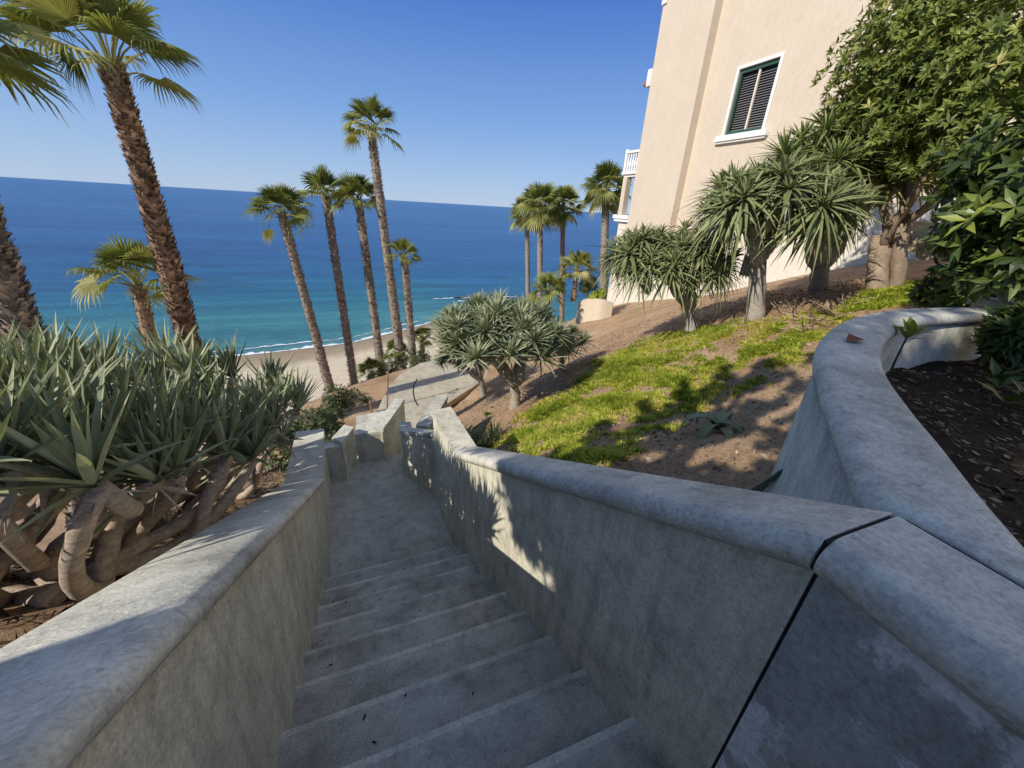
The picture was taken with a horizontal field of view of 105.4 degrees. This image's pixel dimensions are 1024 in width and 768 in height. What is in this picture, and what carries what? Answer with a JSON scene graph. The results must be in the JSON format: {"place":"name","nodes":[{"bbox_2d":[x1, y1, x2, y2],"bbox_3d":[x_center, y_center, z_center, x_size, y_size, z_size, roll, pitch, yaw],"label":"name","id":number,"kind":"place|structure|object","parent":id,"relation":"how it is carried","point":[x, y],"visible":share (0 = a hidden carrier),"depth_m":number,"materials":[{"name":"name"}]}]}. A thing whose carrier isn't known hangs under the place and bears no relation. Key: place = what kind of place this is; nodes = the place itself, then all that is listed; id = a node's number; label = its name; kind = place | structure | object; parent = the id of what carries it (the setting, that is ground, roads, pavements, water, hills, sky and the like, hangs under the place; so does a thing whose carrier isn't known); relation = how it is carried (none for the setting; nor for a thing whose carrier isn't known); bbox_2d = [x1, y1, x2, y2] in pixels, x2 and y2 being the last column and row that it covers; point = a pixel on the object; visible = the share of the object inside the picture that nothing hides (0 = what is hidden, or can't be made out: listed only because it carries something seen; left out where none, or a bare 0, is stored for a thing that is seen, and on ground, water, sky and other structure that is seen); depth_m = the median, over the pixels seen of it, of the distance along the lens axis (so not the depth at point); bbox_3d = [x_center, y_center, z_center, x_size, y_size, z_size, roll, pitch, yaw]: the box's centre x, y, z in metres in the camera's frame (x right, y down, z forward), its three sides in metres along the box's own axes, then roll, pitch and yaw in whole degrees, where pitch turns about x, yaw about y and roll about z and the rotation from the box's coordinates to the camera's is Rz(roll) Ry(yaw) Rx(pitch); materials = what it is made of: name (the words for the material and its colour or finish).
{"place":"outdoors","nodes":[
{"label":"outdoors","id":0,"kind":"place"},
{"bbox_2d":[135,321,430,362],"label":"surf","id":1,"kind":"structure","parent":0,"point":[251,353],"depth_m":56.37,"materials":[{"name":"liquid"}]},
{"bbox_2d":[111,322,514,411],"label":"beach","id":2,"kind":"structure","parent":0,"point":[305,358],"depth_m":50.85,"materials":[{"name":"beige sand"}]},
{"bbox_2d":[0,177,628,362],"bbox_3d":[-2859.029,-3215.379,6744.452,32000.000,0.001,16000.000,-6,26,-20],"label":"sea","id":3,"kind":"structure","parent":0,"point":[240,270],"depth_m":135.77,"materials":[{"name":"liquid"}]},
{"bbox_2d":[0,0,662,213],"label":"sky","id":4,"kind":"structure","parent":0,"point":[491,100],"materials":[{"name":"blue"}]},
{"bbox_2d":[0,259,949,647],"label":"ground","id":5,"kind":"structure","parent":0,"point":[726,475],"depth_m":5.44,"materials":[{"name":"soil"}]},
{"bbox_2d":[0,581,67,607],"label":"log","id":6,"kind":"object","parent":5,"relation":"on","point":[43,596],"visible":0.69,"depth_m":2.02,"materials":[{"name":"brown wood"}]},
{"bbox_2d":[0,19,80,523],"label":"palm tree","id":7,"kind":"object","parent":5,"relation":"on","point":[17,63],"visible":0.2,"depth_m":4.50,"materials":[{"name":"brown plant"}]},
{"bbox_2d":[0,312,165,606],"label":"dragon tree","id":8,"kind":"object","parent":5,"relation":"on","point":[23,550],"visible":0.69,"depth_m":1.57,"materials":[{"name":"green plant"}]},
{"bbox_2d":[0,0,208,447],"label":"palm tree","id":9,"kind":"object","parent":5,"relation":"on","point":[128,23],"visible":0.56,"depth_m":6.26,"materials":[{"name":"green plant"}]},
{"bbox_2d":[0,317,247,600],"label":"dragon tree","id":10,"kind":"object","parent":5,"relation":"on","point":[85,452],"visible":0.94,"depth_m":1.85,"materials":[{"name":"green plant"}]},
{"bbox_2d":[59,234,202,389],"bbox_3d":[-9.500,-0.358,10.799,2.566,7.135,2.580,21,30,34],"label":"palm tree","id":11,"kind":"object","parent":5,"relation":"on","point":[123,255],"visible":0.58,"depth_m":9.41,"materials":[{"name":"green plant"}]},
{"bbox_2d":[0,461,287,644],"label":"undergrowth","id":12,"kind":"object","parent":5,"relation":"on","point":[2,610],"visible":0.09,"depth_m":2.50,"materials":[{"name":"brown plant"}]},
{"bbox_2d":[0,477,330,767],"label":"stair wall","id":13,"kind":"structure","parent":5,"relation":"on","point":[189,652],"depth_m":1.09,"materials":[{"name":"paint"}]},
{"bbox_2d":[86,328,323,578],"bbox_3d":[-2.559,0.901,3.568,1.560,2.654,2.840,-6,26,-20],"label":"dragon tree","id":14,"kind":"object","parent":5,"relation":"on","point":[262,420],"visible":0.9,"depth_m":2.91,"materials":[{"name":"green plant"}]},
{"bbox_2d":[241,182,334,394],"bbox_3d":[-8.329,-2.676,15.120,2.488,9.299,2.397,-6,26,-20],"label":"palm tree","id":15,"kind":"object","parent":5,"relation":"on","point":[289,199],"visible":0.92,"depth_m":13.86,"materials":[{"name":"green plant"}]},
{"bbox_2d":[265,407,336,471],"bbox_3d":[-3.558,1.038,6.548,0.817,1.245,1.292,19,29,31],"label":"shrub","id":16,"kind":"object","parent":5,"relation":"on","point":[291,433],"visible":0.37,"depth_m":6.38,"materials":[{"name":"green plant"}]},
{"bbox_2d":[284,429,330,538],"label":"stair wall","id":17,"kind":"structure","parent":5,"relation":"on","point":[309,461],"depth_m":4.39,"materials":[{"name":"paint"}]},
{"bbox_2d":[292,405,347,428],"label":"shrub","id":18,"kind":"object","parent":5,"relation":"on","point":[333,419],"visible":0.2,"depth_m":8.05,"materials":[{"name":"green plant"}]},
{"bbox_2d":[295,163,363,384],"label":"palm tree","id":19,"kind":"object","parent":5,"relation":"on","point":[321,178],"visible":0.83,"depth_m":15.06,"materials":[{"name":"brown plant"}]},
{"bbox_2d":[325,426,338,442],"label":"shrub","id":20,"kind":"object","parent":5,"relation":"on","point":[330,435],"visible":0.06,"depth_m":6.34,"materials":[{"name":"green plant"}]},
{"bbox_2d":[314,383,364,415],"bbox_3d":[-4.876,0.557,11.153,1.122,1.411,1.566,2,24,-3],"label":"shrub","id":21,"kind":"object","parent":5,"relation":"on","point":[333,399],"visible":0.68,"depth_m":10.71,"materials":[{"name":"green plant"}]},
{"bbox_2d":[327,170,385,375],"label":"palm tree","id":22,"kind":"object","parent":5,"relation":"on","point":[359,184],"visible":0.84,"depth_m":14.94,"materials":[{"name":"brown plant"}]},
{"bbox_2d":[357,394,374,405],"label":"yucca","id":23,"kind":"object","parent":5,"relation":"on","point":[365,399],"visible":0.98,"depth_m":10.93,"materials":[{"name":"green plant"}]},
{"bbox_2d":[356,411,383,428],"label":"stair wall","id":24,"kind":"structure","parent":5,"relation":"on","point":[367,420],"depth_m":6.12,"materials":[{"name":"paint"}]},
{"bbox_2d":[358,369,383,381],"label":"shrub","id":25,"kind":"object","parent":5,"relation":"on","point":[372,376],"visible":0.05,"depth_m":14.41,"materials":[{"name":"green plant"}]},
{"bbox_2d":[356,356,386,379],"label":"palm tree","id":26,"kind":"object","parent":5,"relation":"on","point":[368,363],"visible":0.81,"depth_m":14.56,"materials":[{"name":"green plant"}]},
{"bbox_2d":[340,93,407,369],"bbox_3d":[-5.001,-4.488,15.292,2.274,11.426,2.444,-6,26,-20],"label":"palm tree","id":27,"kind":"object","parent":5,"relation":"on","point":[368,109],"visible":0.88,"depth_m":13.82,"materials":[{"name":"brown plant"}]},
{"bbox_2d":[369,351,396,412],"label":"sapling","id":28,"kind":"object","parent":5,"relation":"on","point":[370,401],"visible":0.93,"depth_m":9.89,"materials":[{"name":"brown plant"}]},
{"bbox_2d":[372,398,404,459],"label":"stair wall","id":29,"kind":"structure","parent":5,"relation":"on","point":[386,425],"depth_m":6.05,"materials":[{"name":"paint"}]},
{"bbox_2d":[330,454,452,576],"bbox_3d":[-1.634,1.687,5.069,1.370,0.366,2.340,-6,26,-20],"label":"landing","id":30,"kind":"object","parent":5,"relation":"on","point":[366,497],"visible":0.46,"depth_m":4.74,"materials":[{"name":"concrete"}]},
{"bbox_2d":[325,442,345,483],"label":"stair wall","id":31,"kind":"structure","parent":30,"relation":"on","point":[335,460],"depth_m":5.17,"materials":[{"name":"paint"}]},
{"bbox_2d":[332,425,357,479],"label":"stair wall","id":32,"kind":"structure","parent":30,"relation":"on","point":[344,436],"depth_m":5.35,"materials":[{"name":"paint"}]},
{"bbox_2d":[355,427,382,462],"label":"stair wall","id":33,"kind":"structure","parent":30,"relation":"on","point":[368,443],"depth_m":5.66,"materials":[{"name":"paint"}]},
{"bbox_2d":[277,545,663,767],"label":"stairs","id":34,"kind":"structure","parent":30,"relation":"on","point":[532,702],"depth_m":2.00,"materials":[{"name":"concrete"}]},
{"bbox_2d":[326,511,582,750],"bbox_3d":[-0.825,1.402,3.041,1.310,1.900,4.220,-6,26,-20],"label":"debris","id":35,"kind":"object","parent":34,"relation":"on","point":[374,742],"visible":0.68,"depth_m":1.92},
{"bbox_2d":[384,357,403,374],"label":"shrub","id":36,"kind":"object","parent":5,"relation":"on","point":[392,369],"visible":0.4,"depth_m":15.99,"materials":[{"name":"green plant"}]},
{"bbox_2d":[382,339,408,370],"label":"palm tree","id":37,"kind":"object","parent":5,"relation":"on","point":[390,345],"visible":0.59,"depth_m":16.66,"materials":[{"name":"green plant"}]},
{"bbox_2d":[385,236,423,367],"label":"palm tree","id":38,"kind":"object","parent":5,"relation":"on","point":[405,244],"visible":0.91,"depth_m":15.10,"materials":[{"name":"brown plant"}]},
{"bbox_2d":[399,422,434,496],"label":"stair wall","id":39,"kind":"structure","parent":5,"relation":"on","point":[417,445],"depth_m":5.15,"materials":[{"name":"paint"}]},
{"bbox_2d":[402,347,435,367],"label":"shrub","id":40,"kind":"object","parent":5,"relation":"on","point":[417,360],"visible":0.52,"depth_m":15.93,"materials":[{"name":"green plant"}]},
{"bbox_2d":[414,327,436,358],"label":"palm tree","id":41,"kind":"object","parent":5,"relation":"on","point":[418,332],"visible":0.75,"depth_m":16.93,"materials":[{"name":"green plant"}]},
{"bbox_2d":[377,359,475,427],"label":"patio","id":42,"kind":"structure","parent":5,"relation":"on","point":[432,382],"depth_m":11.61,"materials":[{"name":"concrete"}]},
{"bbox_2d":[447,370,487,406],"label":"kerb","id":43,"kind":"structure","parent":42,"relation":"on","point":[458,396],"depth_m":11.00,"materials":[{"name":"concrete"}]},
{"bbox_2d":[416,395,447,429],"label":"stair wall","id":44,"kind":"structure","parent":5,"relation":"on","point":[425,421],"depth_m":6.16,"materials":[{"name":"paint"}]},
{"bbox_2d":[431,406,475,545],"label":"stair wall","id":45,"kind":"structure","parent":5,"relation":"on","point":[450,434],"depth_m":4.35,"materials":[{"name":"paint"}]},
{"bbox_2d":[432,339,493,396],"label":"dragon tree","id":46,"kind":"object","parent":5,"relation":"on","point":[442,360],"visible":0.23,"depth_m":9.86,"materials":[{"name":"green plant"}]},
{"bbox_2d":[465,416,515,448],"bbox_3d":[-0.324,0.818,5.687,1.568,0.400,1.488,-6,26,-20],"label":"grass clump","id":47,"kind":"object","parent":5,"relation":"on","point":[484,441],"visible":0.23,"depth_m":5.81,"materials":[{"name":"green plant"}]},
{"bbox_2d":[422,286,583,409],"bbox_3d":[-0.127,-0.480,6.817,2.852,2.349,2.708,-6,26,-20],"label":"dragon tree","id":48,"kind":"object","parent":5,"relation":"on","point":[491,325],"visible":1,"depth_m":6.11,"materials":[{"name":"green plant"}]},
{"bbox_2d":[508,194,538,300],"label":"palm tree","id":49,"kind":"object","parent":5,"relation":"on","point":[518,218],"visible":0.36,"depth_m":27.08,"materials":[{"name":"green plant"}]},
{"bbox_2d":[515,181,564,303],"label":"palm tree","id":50,"kind":"object","parent":5,"relation":"on","point":[542,194],"visible":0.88,"depth_m":24.15,"materials":[{"name":"green plant"}]},
{"bbox_2d":[525,271,567,309],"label":"palm tree","id":51,"kind":"object","parent":5,"relation":"on","point":[544,279],"visible":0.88,"depth_m":14.55,"materials":[{"name":"green plant"}]},
{"bbox_2d":[543,184,584,322],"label":"palm tree","id":52,"kind":"object","parent":5,"relation":"on","point":[567,192],"visible":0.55,"depth_m":25.12,"materials":[{"name":"green plant"}]},
{"bbox_2d":[553,321,598,373],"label":"dragon tree","id":53,"kind":"object","parent":5,"relation":"on","point":[574,329],"visible":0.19,"depth_m":7.88,"materials":[{"name":"green plant"}]},
{"bbox_2d":[555,248,598,301],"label":"palm tree","id":54,"kind":"object","parent":5,"relation":"on","point":[579,258],"visible":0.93,"depth_m":14.68,"materials":[{"name":"green plant"}]},
{"bbox_2d":[578,274,598,297],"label":"shrub","id":55,"kind":"object","parent":5,"relation":"on","point":[588,286],"visible":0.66,"depth_m":15.16,"materials":[{"name":"green plant"}]},
{"bbox_2d":[576,298,613,323],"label":"retaining wall","id":56,"kind":"structure","parent":5,"relation":"on","point":[590,309],"depth_m":14.92,"materials":[{"name":"beige paint"}]},
{"bbox_2d":[588,288,607,298],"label":"shrub","id":57,"kind":"object","parent":56,"relation":"in","point":[595,294],"visible":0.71,"depth_m":14.82,"materials":[{"name":"green plant"}]},
{"bbox_2d":[579,159,632,299],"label":"palm tree","id":58,"kind":"object","parent":5,"relation":"on","point":[606,199],"visible":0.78,"depth_m":23.35,"materials":[{"name":"green plant"}]},
{"bbox_2d":[583,218,749,332],"bbox_3d":[3.008,-1.962,7.271,3.224,2.166,2.818,-6,26,-20],"label":"dragon tree","id":59,"kind":"object","parent":5,"relation":"on","point":[660,255],"visible":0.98,"depth_m":6.58,"materials":[{"name":"green plant"}]},
{"bbox_2d":[451,446,893,767],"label":"stair wall","id":60,"kind":"structure","parent":5,"relation":"on","point":[660,609],"depth_m":1.38,"materials":[{"name":"paint"}]},
{"bbox_2d":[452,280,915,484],"bbox_3d":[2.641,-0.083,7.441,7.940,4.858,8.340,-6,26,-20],"label":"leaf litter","id":61,"kind":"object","parent":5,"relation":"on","point":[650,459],"visible":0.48,"depth_m":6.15,"materials":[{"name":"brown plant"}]},
{"bbox_2d":[488,278,919,467],"bbox_3d":[2.829,-0.472,6.289,7.386,2.774,4.001,-9,27,-26],"label":"groundcover","id":62,"kind":"object","parent":5,"relation":"on","point":[623,366],"visible":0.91,"depth_m":5.45,"materials":[{"name":"green plant"}]},
{"bbox_2d":[680,410,743,439],"bbox_3d":[1.999,0.494,3.841,0.660,0.350,0.609,-6,26,-20],"label":"agave","id":63,"kind":"object","parent":5,"relation":"on","point":[721,419],"visible":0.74,"depth_m":3.81,"materials":[{"name":"green plant"}]},
{"bbox_2d":[750,469,782,491],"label":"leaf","id":64,"kind":"object","parent":5,"relation":"on","point":[762,486],"visible":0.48,"depth_m":2.18,"materials":[{"name":"plant"}]},
{"bbox_2d":[672,145,897,321],"bbox_3d":[3.872,-2.101,5.930,2.641,2.589,2.976,25,32,39],"label":"dragon tree","id":65,"kind":"object","parent":5,"relation":"on","point":[754,205],"visible":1,"depth_m":5.19,"materials":[{"name":"green plant"}]},
{"bbox_2d":[607,0,1023,305],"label":"house","id":66,"kind":"structure","parent":5,"relation":"on","point":[726,82],"depth_m":13.04,"materials":[{"name":"beige paint"}]},
{"bbox_2d":[701,187,735,249],"bbox_3d":[7.379,-5.770,13.822,0.340,2.205,1.990,-6,26,-20],"label":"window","id":67,"kind":"structure","parent":66,"relation":"in","point":[710,187],"depth_m":13.94,"materials":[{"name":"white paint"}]},
{"bbox_2d":[713,51,785,144],"bbox_3d":[7.571,-8.947,12.379,0.340,2.155,1.990,-6,26,-20],"label":"window","id":68,"kind":"structure","parent":66,"relation":"in","point":[756,87],"depth_m":12.41,"materials":[{"name":"white paint"}]},
{"bbox_2d":[765,279,874,330],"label":"dry twigs","id":69,"kind":"object","parent":5,"relation":"on","point":[820,320],"visible":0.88,"depth_m":5.70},
{"bbox_2d":[750,84,947,290],"bbox_3d":[5.464,-3.038,6.491,3.736,3.210,3.093,-6,26,-20],"label":"dragon tree","id":70,"kind":"object","parent":5,"relation":"on","point":[822,143],"visible":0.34,"depth_m":5.78,"materials":[{"name":"green plant"}]},
{"bbox_2d":[711,516,1023,767],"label":"stair wall","id":71,"kind":"structure","parent":5,"relation":"on","point":[900,644],"depth_m":0.75,"materials":[{"name":"concrete"}]},
{"bbox_2d":[765,307,1023,588],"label":"planter wall","id":72,"kind":"structure","parent":5,"relation":"on","point":[859,435],"depth_m":1.34,"materials":[{"name":"paint"}]},
{"bbox_2d":[846,334,863,340],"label":"dead leaf","id":73,"kind":"object","parent":72,"relation":"on","point":[850,337],"visible":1,"depth_m":2.19,"materials":[{"name":"brown plant"}]},
{"bbox_2d":[808,0,1023,289],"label":"leafy tree","id":74,"kind":"object","parent":5,"relation":"on","point":[918,37],"visible":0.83,"depth_m":4.87,"materials":[{"name":"green plant"}]},
{"bbox_2d":[903,273,946,307],"bbox_3d":[4.967,-0.983,4.463,0.563,0.599,0.733,-6,26,-20],"label":"shrub","id":75,"kind":"object","parent":5,"relation":"on","point":[916,294],"visible":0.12,"depth_m":4.53,"materials":[{"name":"green plant"}]},
{"bbox_2d":[915,232,951,261],"bbox_3d":[6.554,-2.093,5.816,0.812,0.496,0.688,-15,30,-35],"label":"rock","id":76,"kind":"object","parent":5,"relation":"on","point":[922,255],"visible":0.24,"depth_m":5.82,"materials":[{"name":"grey stone"}]},
{"bbox_2d":[892,220,933,252],"bbox_3d":[6.476,-2.328,6.146,1.082,0.466,0.732,-6,26,-20],"label":"rock","id":77,"kind":"object","parent":76,"relation":"on","point":[915,245],"visible":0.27,"depth_m":5.91,"materials":[{"name":"grey stone"}]},
{"bbox_2d":[885,358,1023,547],"bbox_3d":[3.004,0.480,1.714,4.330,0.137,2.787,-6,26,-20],"label":"mulch","id":78,"kind":"object","parent":5,"relation":"on","point":[987,468],"visible":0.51,"depth_m":2.29,"materials":[{"name":"brown wood"}]},
{"bbox_2d":[887,316,935,379],"bbox_3d":[2.593,-0.201,2.615,0.201,0.493,0.234,13,26,20],"label":"seedling","id":79,"kind":"object","parent":78,"relation":"on","point":[911,326],"visible":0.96,"depth_m":2.55,"materials":[{"name":"green plant"}]},
{"bbox_2d":[918,88,1023,306],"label":"broadleaf shrub","id":80,"kind":"object","parent":78,"relation":"on","point":[983,238],"visible":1,"depth_m":3.15,"materials":[{"name":"green plant"}]},
{"bbox_2d":[966,301,1023,373],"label":"shrub","id":81,"kind":"object","parent":78,"relation":"on","point":[999,336],"visible":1,"depth_m":2.98,"materials":[{"name":"green plant"}]},
{"bbox_2d":[973,356,1023,393],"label":"leafy plant","id":82,"kind":"object","parent":78,"relation":"on","point":[995,377],"visible":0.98,"depth_m":2.76,"materials":[{"name":"green plant"}]},
{"bbox_2d":[974,378,1023,404],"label":"leafy plant","id":83,"kind":"object","parent":78,"relation":"on","point":[1007,399],"visible":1,"depth_m":2.48,"materials":[{"name":"green plant"}]},
{"bbox_2d":[923,277,1004,307],"bbox_3d":[4.810,-0.934,4.024,0.833,0.731,0.765,-6,26,-20],"label":"shrub","id":84,"kind":"object","parent":5,"relation":"on","point":[941,298],"visible":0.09,"depth_m":4.10,"materials":[{"name":"green plant"}]},
{"bbox_2d":[966,296,1014,307],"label":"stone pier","id":85,"kind":"structure","parent":5,"relation":"on","point":[993,302],"depth_m":3.67,"materials":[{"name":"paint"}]}
]}

